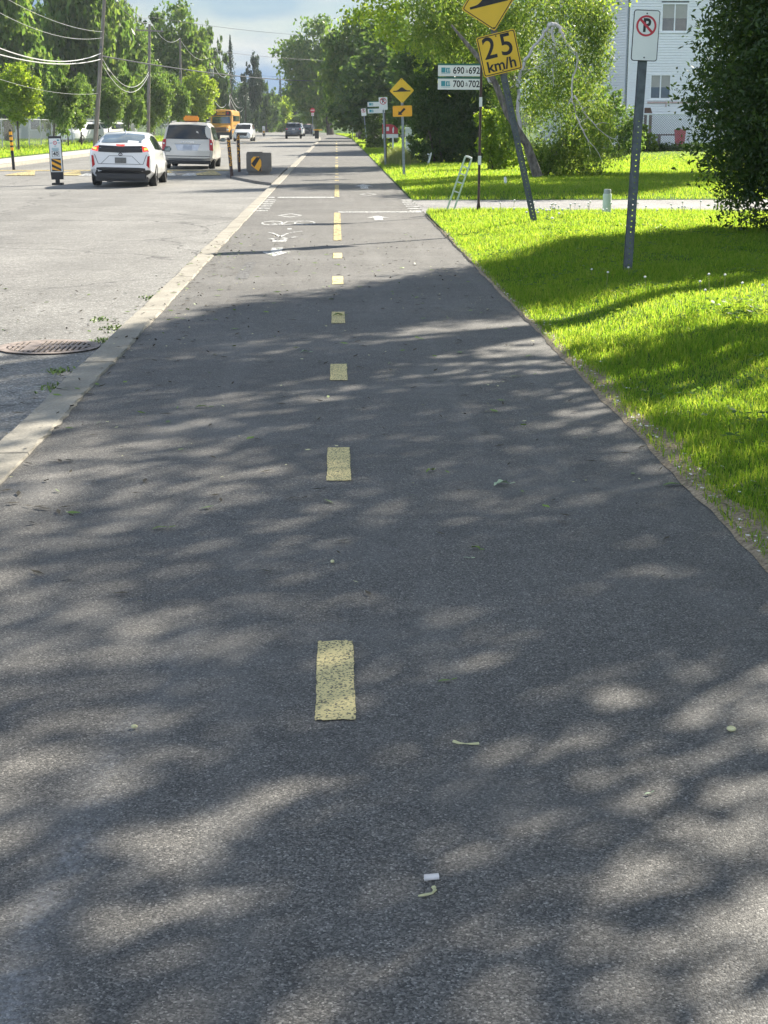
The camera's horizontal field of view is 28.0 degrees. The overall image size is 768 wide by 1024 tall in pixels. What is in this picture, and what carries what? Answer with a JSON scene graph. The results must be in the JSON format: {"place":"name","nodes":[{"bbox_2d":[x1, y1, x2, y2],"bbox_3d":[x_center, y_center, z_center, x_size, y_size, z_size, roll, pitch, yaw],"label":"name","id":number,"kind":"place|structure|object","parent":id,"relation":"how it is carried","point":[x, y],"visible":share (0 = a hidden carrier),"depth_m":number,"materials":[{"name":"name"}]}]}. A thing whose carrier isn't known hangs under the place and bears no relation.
{"place":"outdoors","nodes":[
{"label":"outdoors","id":0,"kind":"place"},
{"bbox_2d":[0,128,164,158],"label":"verge","id":1,"kind":"structure","parent":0,"point":[159,130],"depth_m":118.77,"materials":[{"name":"green plant"}]},
{"bbox_2d":[0,61,45,149],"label":"street tree","id":2,"kind":"object","parent":1,"relation":"on","point":[19,103],"visible":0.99,"depth_m":83.78,"materials":[{"name":"green plant"}]},
{"bbox_2d":[0,0,59,140],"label":"maple tree","id":3,"kind":"object","parent":1,"relation":"on","point":[19,38],"visible":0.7,"depth_m":127.05,"materials":[{"name":"green plant"}]},
{"bbox_2d":[29,0,46,34],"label":"maple tree","id":4,"kind":"object","parent":1,"relation":"on","point":[35,18],"visible":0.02,"depth_m":152.57,"materials":[{"name":"green plant"}]},
{"bbox_2d":[40,57,82,137],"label":"street tree","id":5,"kind":"object","parent":1,"relation":"on","point":[60,104],"visible":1,"depth_m":92.88,"materials":[{"name":"green plant"}]},
{"bbox_2d":[0,110,137,138],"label":"long pale building","id":6,"kind":"structure","parent":1,"relation":"on","point":[43,136],"depth_m":146.63,"materials":[{"name":"grey glass"}]},
{"bbox_2d":[29,118,43,129],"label":"window","id":7,"kind":"structure","parent":6,"relation":"in","point":[31,125],"depth_m":146.43,"materials":[{"name":"glass"}]},
{"bbox_2d":[52,81,86,145],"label":"street tree","id":8,"kind":"object","parent":1,"relation":"on","point":[79,123],"visible":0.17,"depth_m":98.97,"materials":[{"name":"green plant"}]},
{"bbox_2d":[57,122,103,142],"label":"parked car","id":9,"kind":"object","parent":1,"relation":"on","point":[88,132],"visible":0.52,"depth_m":120.80,"materials":[{"name":"white paint"}]},
{"bbox_2d":[0,119,168,147],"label":"wire fence","id":10,"kind":"object","parent":1,"relation":"on","point":[2,139],"visible":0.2,"depth_m":104.76,"materials":[{"name":"grey metal"}]},
{"bbox_2d":[75,72,95,145],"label":"street tree","id":11,"kind":"object","parent":1,"relation":"on","point":[85,107],"visible":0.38,"depth_m":103.54,"materials":[{"name":"green plant"}]},
{"bbox_2d":[34,0,142,136],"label":"maple tree","id":12,"kind":"object","parent":1,"relation":"on","point":[86,15],"visible":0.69,"depth_m":137.06,"materials":[{"name":"green plant"}]},
{"bbox_2d":[88,122,123,140],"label":"parked car","id":13,"kind":"object","parent":1,"relation":"on","point":[118,128],"visible":0.16,"depth_m":128.88,"materials":[{"name":"white paint"}]},
{"bbox_2d":[92,75,130,131],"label":"street tree","id":14,"kind":"object","parent":1,"relation":"on","point":[110,108],"visible":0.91,"depth_m":112.04,"materials":[{"name":"green plant"}]},
{"bbox_2d":[115,70,147,130],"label":"street tree","id":15,"kind":"object","parent":1,"relation":"on","point":[130,113],"visible":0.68,"depth_m":120.03,"materials":[{"name":"green plant"}]},
{"bbox_2d":[118,3,156,83],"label":"maple tree","id":16,"kind":"object","parent":1,"relation":"on","point":[141,43],"visible":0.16,"depth_m":156.40,"materials":[{"name":"green plant"}]},
{"bbox_2d":[138,5,166,134],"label":"maple tree","id":17,"kind":"object","parent":1,"relation":"on","point":[152,15],"visible":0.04,"depth_m":180.03,"materials":[{"name":"green plant"}]},
{"bbox_2d":[134,58,176,132],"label":"street tree","id":18,"kind":"object","parent":1,"relation":"on","point":[162,90],"visible":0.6,"depth_m":126.47,"materials":[{"name":"green plant"}]},
{"bbox_2d":[141,0,214,126],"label":"maple tree","id":19,"kind":"object","parent":1,"relation":"on","point":[166,52],"visible":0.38,"depth_m":170.07,"materials":[{"name":"green plant"}]},
{"bbox_2d":[200,18,230,122],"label":"tree","id":20,"kind":"object","parent":1,"relation":"on","point":[223,86],"visible":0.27,"depth_m":205.96,"materials":[{"name":"green plant"}]},
{"bbox_2d":[0,135,226,163],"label":"sidewalk","id":21,"kind":"structure","parent":0,"point":[24,158],"depth_m":75.13,"materials":[{"name":"concrete"}]},
{"bbox_2d":[93,0,105,145],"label":"utility pole","id":22,"kind":"object","parent":21,"relation":"on","point":[96,120],"visible":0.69,"depth_m":93.81,"materials":[{"name":"brown wood"}]},
{"bbox_2d":[0,48,100,61],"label":"overhead cable","id":23,"kind":"object","parent":22,"relation":"attached to","point":[46,60],"visible":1,"depth_m":75.34,"materials":[{"name":"black rubber"}]},
{"bbox_2d":[0,54,100,64],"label":"overhead cable","id":24,"kind":"object","parent":22,"relation":"attached to","point":[46,63],"visible":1,"depth_m":75.63,"materials":[{"name":"black rubber"}]},
{"bbox_2d":[103,56,312,80],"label":"overhead cable","id":25,"kind":"object","parent":22,"relation":"attached to","point":[202,71],"visible":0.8,"depth_m":111.28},
{"bbox_2d":[135,24,162,132],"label":"utility pole","id":26,"kind":"object","parent":21,"relation":"on","point":[149,30],"visible":0.89,"depth_m":122.54,"materials":[{"name":"brown wood"}]},
{"bbox_2d":[157,69,194,123],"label":"street tree","id":27,"kind":"object","parent":21,"relation":"on","point":[180,108],"visible":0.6,"depth_m":138.80,"materials":[{"name":"green plant"}]},
{"bbox_2d":[179,38,181,121],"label":"utility pole","id":28,"kind":"object","parent":21,"relation":"on","point":[180,70],"visible":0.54,"depth_m":145.47,"materials":[{"name":"brown wood"}]},
{"bbox_2d":[177,65,219,122],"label":"street tree","id":29,"kind":"object","parent":21,"relation":"on","point":[202,89],"visible":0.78,"depth_m":157.77,"materials":[{"name":"green plant"}]},
{"bbox_2d":[202,56,216,122],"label":"utility pole","id":30,"kind":"object","parent":21,"relation":"on","point":[210,70],"visible":0.34,"depth_m":178.19,"materials":[{"name":"brown wood"}]},
{"bbox_2d":[226,35,243,121],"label":"spruce tree","id":31,"kind":"object","parent":21,"relation":"on","point":[229,66],"visible":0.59,"depth_m":225.40,"materials":[{"name":"green plant"}]},
{"bbox_2d":[0,131,317,439],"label":"road","id":32,"kind":"structure","parent":0,"point":[80,233],"depth_m":22.80,"materials":[{"name":"grey asphalt"}]},
{"bbox_2d":[9,129,14,169],"bbox_3d":[-13.959,-13.556,57.747,0.125,1.600,0.126,-2,14,-1],"label":"bollard","id":33,"kind":"object","parent":32,"relation":"on","point":[11,148],"visible":0.88,"depth_m":57.69,"materials":[{"name":"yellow plastic"}]},
{"bbox_2d":[33,381,58,393],"bbox_3d":[-2.197,-0.844,10.292,0.262,0.028,0.514,0,14,-2],"label":"weed tuft","id":34,"kind":"object","parent":32,"relation":"on","point":[49,388],"visible":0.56,"depth_m":10.27,"materials":[{"name":"green plant"}]},
{"bbox_2d":[0,339,99,353],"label":"storm drain","id":35,"kind":"object","parent":32,"relation":"on","point":[47,346],"visible":1,"depth_m":12.10,"materials":[{"name":"metal"}]},
{"bbox_2d":[48,136,63,184],"bbox_3d":[-9.336,-10.011,43.824,0.370,1.355,0.300,-2,14,-1],"label":"road marker","id":36,"kind":"object","parent":32,"relation":"on","point":[56,158],"visible":1,"depth_m":43.80,"materials":[{"name":"plastic"}]},
{"bbox_2d":[45,366,74,374],"bbox_3d":[-2.329,-1.015,10.971,0.243,0.027,0.346,0,14,-2],"label":"weed tuft","id":37,"kind":"object","parent":32,"relation":"on","point":[56,370],"visible":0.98,"depth_m":10.97,"materials":[{"name":"green plant"}]},
{"bbox_2d":[99,323,121,332],"bbox_3d":[-2.299,-1.595,13.264,0.336,0.026,0.624,0,14,-2],"label":"weed tuft","id":38,"kind":"object","parent":32,"relation":"on","point":[108,328],"visible":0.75,"depth_m":13.29,"materials":[{"name":"green plant"}]},
{"bbox_2d":[0,134,232,167],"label":"opposite kerb","id":39,"kind":"structure","parent":32,"relation":"on","point":[38,161],"depth_m":68.39,"materials":[{"name":"concrete"}]},
{"bbox_2d":[90,130,170,185],"bbox_3d":[-7.303,-10.218,44.284,2.200,1.530,4.528,1,14,-3],"label":"hatchback","id":40,"kind":"object","parent":32,"relation":"on","point":[128,156],"visible":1,"depth_m":42.26,"materials":[{"name":"white paint"}]},
{"bbox_2d":[0,137,320,484],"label":"kerb","id":41,"kind":"structure","parent":32,"relation":"on","point":[20,442],"depth_m":10.79,"materials":[{"name":"concrete"}]},
{"bbox_2d":[162,116,225,168],"bbox_3d":[-7.561,-14.662,60.923,2.440,1.985,5.166,1,14,-2],"label":"minivan","id":42,"kind":"object","parent":32,"relation":"on","point":[191,140],"visible":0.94,"depth_m":58.59,"materials":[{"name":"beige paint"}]},
{"bbox_2d":[207,109,239,139],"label":"school bus","id":43,"kind":"object","parent":32,"relation":"on","point":[224,122],"visible":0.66,"depth_m":163.26,"materials":[{"name":"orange metal"}]},
{"bbox_2d":[232,123,255,140],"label":"suv","id":44,"kind":"object","parent":32,"relation":"on","point":[245,130],"visible":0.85,"depth_m":147.09,"materials":[{"name":"white paint"}]},
{"bbox_2d":[236,51,265,128],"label":"dark tree","id":45,"kind":"object","parent":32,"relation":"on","point":[256,89],"visible":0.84,"depth_m":240.01,"materials":[{"name":"green plant"}]},
{"bbox_2d":[226,165,290,184],"bbox_3d":[-4.407,-11.635,52.956,1.840,0.124,19.400,0,14,-2],"label":"kerb extension","id":46,"kind":"object","parent":32,"relation":"on","point":[276,172],"visible":0.58,"depth_m":49.10,"materials":[{"name":"concrete"}]},
{"bbox_2d":[227,137,232,177],"bbox_3d":[-4.911,-11.287,49.107,0.125,1.300,0.126,-4,14,-1],"label":"bollard","id":47,"kind":"object","parent":46,"relation":"on","point":[229,156],"visible":0.98,"depth_m":49.06,"materials":[{"name":"plastic"}]},
{"bbox_2d":[236,133,240,171],"bbox_3d":[-5.014,-12.352,53.066,0.125,1.420,0.126,-1,14,-1],"label":"bollard","id":48,"kind":"object","parent":46,"relation":"on","point":[238,152],"visible":1,"depth_m":53.01,"materials":[{"name":"plastic"}]},
{"bbox_2d":[246,152,271,174],"bbox_3d":[-4.104,-11.450,50.524,0.800,0.737,0.623,0,14,-2],"label":"concrete planter","id":49,"kind":"object","parent":46,"relation":"on","point":[258,163],"visible":0.99,"depth_m":50.24,"materials":[{"name":"black concrete"}]},
{"bbox_2d":[284,122,303,138],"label":"suv","id":50,"kind":"object","parent":32,"relation":"on","point":[292,129],"visible":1,"depth_m":171.18,"materials":[{"name":"grey paint"}]},
{"bbox_2d":[303,124,314,135],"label":"parked car","id":51,"kind":"object","parent":32,"relation":"on","point":[308,128],"visible":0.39,"depth_m":203.80,"materials":[{"name":"grey paint"}]},
{"bbox_2d":[1,232,668,600],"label":"leaf litter","id":52,"kind":"object","parent":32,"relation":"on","point":[18,492],"visible":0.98,"depth_m":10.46,"materials":[{"name":"brown plant"}]},
{"bbox_2d":[153,17,311,35],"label":"overhead cable","id":53,"kind":"object","parent":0,"point":[231,28],"visible":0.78,"depth_m":139.25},
{"bbox_2d":[2,124,533,243],"bbox_3d":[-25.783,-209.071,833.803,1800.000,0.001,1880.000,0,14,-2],"label":"ground","id":54,"kind":"structure","parent":0,"point":[321,132],"depth_m":72.41,"materials":[{"name":"green plant"}]},
{"bbox_2d":[228,82,262,122],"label":"distant tree","id":55,"kind":"object","parent":54,"relation":"on","point":[237,98],"visible":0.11,"depth_m":258.81,"materials":[{"name":"green plant"}]},
{"bbox_2d":[238,72,255,131],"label":"spruce tree","id":56,"kind":"object","parent":54,"relation":"on","point":[245,94],"visible":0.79,"depth_m":231.29,"materials":[{"name":"green plant"}]},
{"bbox_2d":[255,82,283,132],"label":"distant tree","id":57,"kind":"object","parent":54,"relation":"on","point":[269,109],"visible":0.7,"depth_m":279.44,"materials":[{"name":"green plant"}]},
{"bbox_2d":[256,94,297,131],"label":"distant tree","id":58,"kind":"object","parent":54,"relation":"on","point":[286,113],"visible":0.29,"depth_m":288.20,"materials":[{"name":"green plant"}]},
{"bbox_2d":[276,83,307,114],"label":"distant tree","id":59,"kind":"object","parent":54,"relation":"on","point":[295,113],"visible":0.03,"depth_m":315.93,"materials":[{"name":"green plant"}]},
{"bbox_2d":[93,87,536,128],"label":"wood","id":60,"kind":"object","parent":54,"relation":"on","point":[523,123],"visible":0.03,"depth_m":420.55,"materials":[{"name":"green plant"}]},
{"bbox_2d":[23,0,538,121],"label":"sky","id":61,"kind":"structure","parent":0,"point":[275,17],"materials":[{"name":"blue"}]},
{"bbox_2d":[268,13,336,134],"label":"maple tree","id":62,"kind":"object","parent":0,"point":[303,96],"visible":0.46,"depth_m":213.76,"materials":[{"name":"green plant"}]},
{"bbox_2d":[0,130,767,1023],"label":"cycle path","id":63,"kind":"structure","parent":0,"point":[280,800],"depth_m":4.72,"materials":[{"name":"grey asphalt"}]},
{"bbox_2d":[418,885,436,896],"bbox_3d":[0.100,0.838,3.392,0.022,0.007,0.060,11,18,37],"label":"maple key","id":64,"kind":"object","parent":63,"relation":"on","point":[432,892],"visible":1,"depth_m":3.39,"materials":[{"name":"beige plant"}]},
{"bbox_2d":[424,873,438,880],"bbox_3d":[0.107,0.818,3.449,0.032,0.014,0.014,-3,14,-11],"label":"paper butt","id":65,"kind":"object","parent":63,"relation":"on","point":[433,876],"visible":1,"depth_m":3.44,"materials":[{"name":"white paper"}]},
{"bbox_2d":[452,740,478,744],"bbox_3d":[0.224,0.632,4.209,0.075,0.007,0.020,3,15,12],"label":"maple key","id":66,"kind":"object","parent":63,"relation":"on","point":[458,742],"visible":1,"depth_m":4.20,"materials":[{"name":"beige plant"}]},
{"bbox_2d":[425,214,767,571],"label":"soil edge","id":67,"kind":"object","parent":63,"relation":"on","point":[747,545],"visible":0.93,"depth_m":7.76,"materials":[{"name":"brown soil"}]},
{"bbox_2d":[379,144,421,165],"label":"tall grass","id":68,"kind":"structure","parent":0,"point":[394,156],"depth_m":59.73,"materials":[{"name":"green plant"}]},
{"bbox_2d":[319,128,767,199],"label":"lawn","id":69,"kind":"structure","parent":0,"point":[533,136],"depth_m":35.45,"materials":[{"name":"green plant"}]},
{"bbox_2d":[291,111,322,129],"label":"distant tree","id":70,"kind":"object","parent":69,"relation":"on","point":[295,118],"visible":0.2,"depth_m":288.88,"materials":[{"name":"green plant"}]},
{"bbox_2d":[308,0,411,138],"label":"maple tree","id":71,"kind":"object","parent":69,"relation":"on","point":[338,46],"visible":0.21,"depth_m":142.18,"materials":[{"name":"green plant"}]},
{"bbox_2d":[317,27,409,142],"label":"maple tree","id":72,"kind":"object","parent":69,"relation":"on","point":[364,73],"visible":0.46,"depth_m":118.98,"materials":[{"name":"green plant"}]},
{"bbox_2d":[360,90,390,147],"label":"pyramid cedar","id":73,"kind":"object","parent":69,"relation":"on","point":[375,140],"visible":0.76,"depth_m":94.72,"materials":[{"name":"green plant"}]},
{"bbox_2d":[367,101,386,162],"bbox_3d":[-0.253,-14.669,59.848,0.701,2.550,0.074,-2,14,-1],"label":"address sign","id":74,"kind":"object","parent":69,"relation":"on","point":[373,104],"visible":0.62,"depth_m":59.58,"materials":[{"name":"white metal"}]},
{"bbox_2d":[379,97,387,164],"bbox_3d":[0.013,-14.457,59.086,0.330,2.850,0.077,-3,14,-1],"label":"parking sign","id":75,"kind":"object","parent":69,"relation":"on","point":[383,105],"visible":0.94,"depth_m":58.81,"materials":[{"name":"metal"}]},
{"bbox_2d":[382,124,397,147],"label":"yard sign","id":76,"kind":"object","parent":69,"relation":"on","point":[392,131],"visible":0.89,"depth_m":93.23,"materials":[{"name":"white plastic"}]},
{"bbox_2d":[390,78,413,175],"bbox_3d":[0.593,-11.881,48.129,0.741,3.250,0.071,-2,14,-1],"label":"hump sign","id":77,"kind":"object","parent":69,"relation":"on","point":[401,90],"visible":0.94,"depth_m":47.91,"materials":[{"name":"metal"}]},
{"bbox_2d":[405,127,414,155],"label":"utility cabinet","id":78,"kind":"object","parent":69,"relation":"on","point":[407,130],"visible":0.41,"depth_m":69.87,"materials":[{"name":"white plastic"}]},
{"bbox_2d":[405,68,500,163],"bbox_3d":[2.846,-15.566,60.490,4.082,3.849,2.211,0,14,-2],"label":"cedar hedge","id":79,"kind":"object","parent":69,"relation":"on","point":[446,134],"visible":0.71,"depth_m":60.13,"materials":[{"name":"green plant"}]},
{"bbox_2d":[381,19,527,143],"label":"maple tree","id":80,"kind":"object","parent":69,"relation":"on","point":[404,68],"visible":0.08,"depth_m":89.39,"materials":[{"name":"green plant"}]},
{"bbox_2d":[336,0,637,158],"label":"maple tree","id":81,"kind":"object","parent":69,"relation":"on","point":[398,45],"visible":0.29,"depth_m":60.60,"materials":[{"name":"green plant"}]},
{"bbox_2d":[473,106,524,169],"bbox_3d":[3.887,-12.618,51.737,1.891,2.418,1.533,-6,15,-22],"label":"leafy shrub","id":82,"kind":"object","parent":69,"relation":"on","point":[495,153],"visible":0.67,"depth_m":51.56,"materials":[{"name":"green plant"}]},
{"bbox_2d":[400,0,627,176],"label":"weeping tree","id":83,"kind":"object","parent":69,"relation":"on","point":[562,151],"visible":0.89,"depth_m":44.77,"materials":[{"name":"green plant"}]},
{"bbox_2d":[572,85,646,157],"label":"leafy shrub","id":84,"kind":"object","parent":69,"relation":"on","point":[627,131],"visible":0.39,"depth_m":68.06,"materials":[{"name":"green plant"}]},
{"bbox_2d":[536,0,748,146],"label":"white house","id":85,"kind":"structure","parent":69,"relation":"on","point":[676,21],"depth_m":89.47,"materials":[{"name":"wood"}]},
{"bbox_2d":[648,74,671,100],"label":"window","id":86,"kind":"structure","parent":85,"relation":"in","point":[658,91],"depth_m":89.68,"materials":[{"name":"white glass"}]},
{"bbox_2d":[659,3,689,32],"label":"window","id":87,"kind":"structure","parent":85,"relation":"in","point":[674,16],"depth_m":88.75,"materials":[{"name":"white glass"}]},
{"bbox_2d":[629,124,658,150],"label":"leafy shrub","id":88,"kind":"object","parent":69,"relation":"on","point":[652,138],"visible":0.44,"depth_m":81.63,"materials":[{"name":"green plant"}]},
{"bbox_2d":[644,108,651,143],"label":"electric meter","id":89,"kind":"object","parent":69,"relation":"on","point":[647,110],"visible":0.4,"depth_m":89.07,"materials":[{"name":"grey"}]},
{"bbox_2d":[604,113,732,150],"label":"wire fence","id":90,"kind":"object","parent":69,"relation":"on","point":[659,114],"visible":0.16,"depth_m":82.91,"materials":[{"name":"metal"}]},
{"bbox_2d":[643,140,708,150],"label":"hedge","id":91,"kind":"object","parent":69,"relation":"on","point":[664,146],"visible":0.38,"depth_m":82.22,"materials":[{"name":"green plant"}]},
{"bbox_2d":[674,129,685,145],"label":"red tub","id":92,"kind":"object","parent":69,"relation":"on","point":[678,136],"visible":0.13,"depth_m":84.81,"materials":[{"name":"red plastic"}]},
{"bbox_2d":[413,200,767,217],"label":"driveway","id":93,"kind":"structure","parent":0,"point":[423,205],"depth_m":32.13,"materials":[{"name":"concrete"}]},
{"bbox_2d":[447,155,471,209],"bbox_3d":[1.400,-6.106,28.735,0.156,1.125,0.039,18,13,-6],"label":"ladder marker","id":94,"kind":"object","parent":93,"relation":"on","point":[465,175],"visible":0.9,"depth_m":28.71,"materials":[{"name":"silver plastic"}]},
{"bbox_2d":[426,206,767,556],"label":"lawn","id":95,"kind":"structure","parent":0,"point":[687,386],"depth_m":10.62,"materials":[{"name":"green plant"}]},
{"bbox_2d":[438,63,482,210],"bbox_3d":[1.385,-6.801,28.320,0.831,2.791,0.074,0,14,-2],"label":"address sign","id":96,"kind":"object","parent":95,"relation":"on","point":[458,83],"visible":0.97,"depth_m":28.02,"materials":[{"name":"white metal"}]},
{"bbox_2d":[462,0,536,221],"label":"speed sign","id":97,"kind":"object","parent":95,"relation":"on","point":[499,53],"visible":0.98,"depth_m":23.33,"materials":[{"name":"metal"}]},
{"bbox_2d":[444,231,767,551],"bbox_3d":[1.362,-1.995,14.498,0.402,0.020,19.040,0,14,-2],"label":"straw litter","id":98,"kind":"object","parent":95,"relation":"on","point":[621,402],"visible":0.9,"depth_m":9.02,"materials":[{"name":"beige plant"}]},
{"bbox_2d":[602,189,611,211],"bbox_3d":[4.032,-5.538,27.825,0.155,0.590,0.155,0,14,-2],"label":"marker post","id":99,"kind":"object","parent":95,"relation":"on","point":[607,196],"visible":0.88,"depth_m":27.74,"materials":[{"name":"green plastic"}]},
{"bbox_2d":[464,211,767,450],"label":"lawn weeds","id":100,"kind":"object","parent":95,"relation":"on","point":[698,387],"visible":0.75,"depth_m":14.44,"materials":[{"name":"green plant"}]},
{"bbox_2d":[623,10,659,270],"bbox_3d":[2.546,-3.546,15.548,0.262,2.910,0.077,1,14,-2],"label":"parking sign","id":101,"kind":"object","parent":95,"relation":"on","point":[645,38],"visible":0.9,"depth_m":15.38,"materials":[{"name":"metal"}]},
{"bbox_2d":[666,0,767,232],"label":"cedar tree","id":102,"kind":"object","parent":95,"relation":"on","point":[744,44],"visible":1,"depth_m":20.60,"materials":[{"name":"green plant"}]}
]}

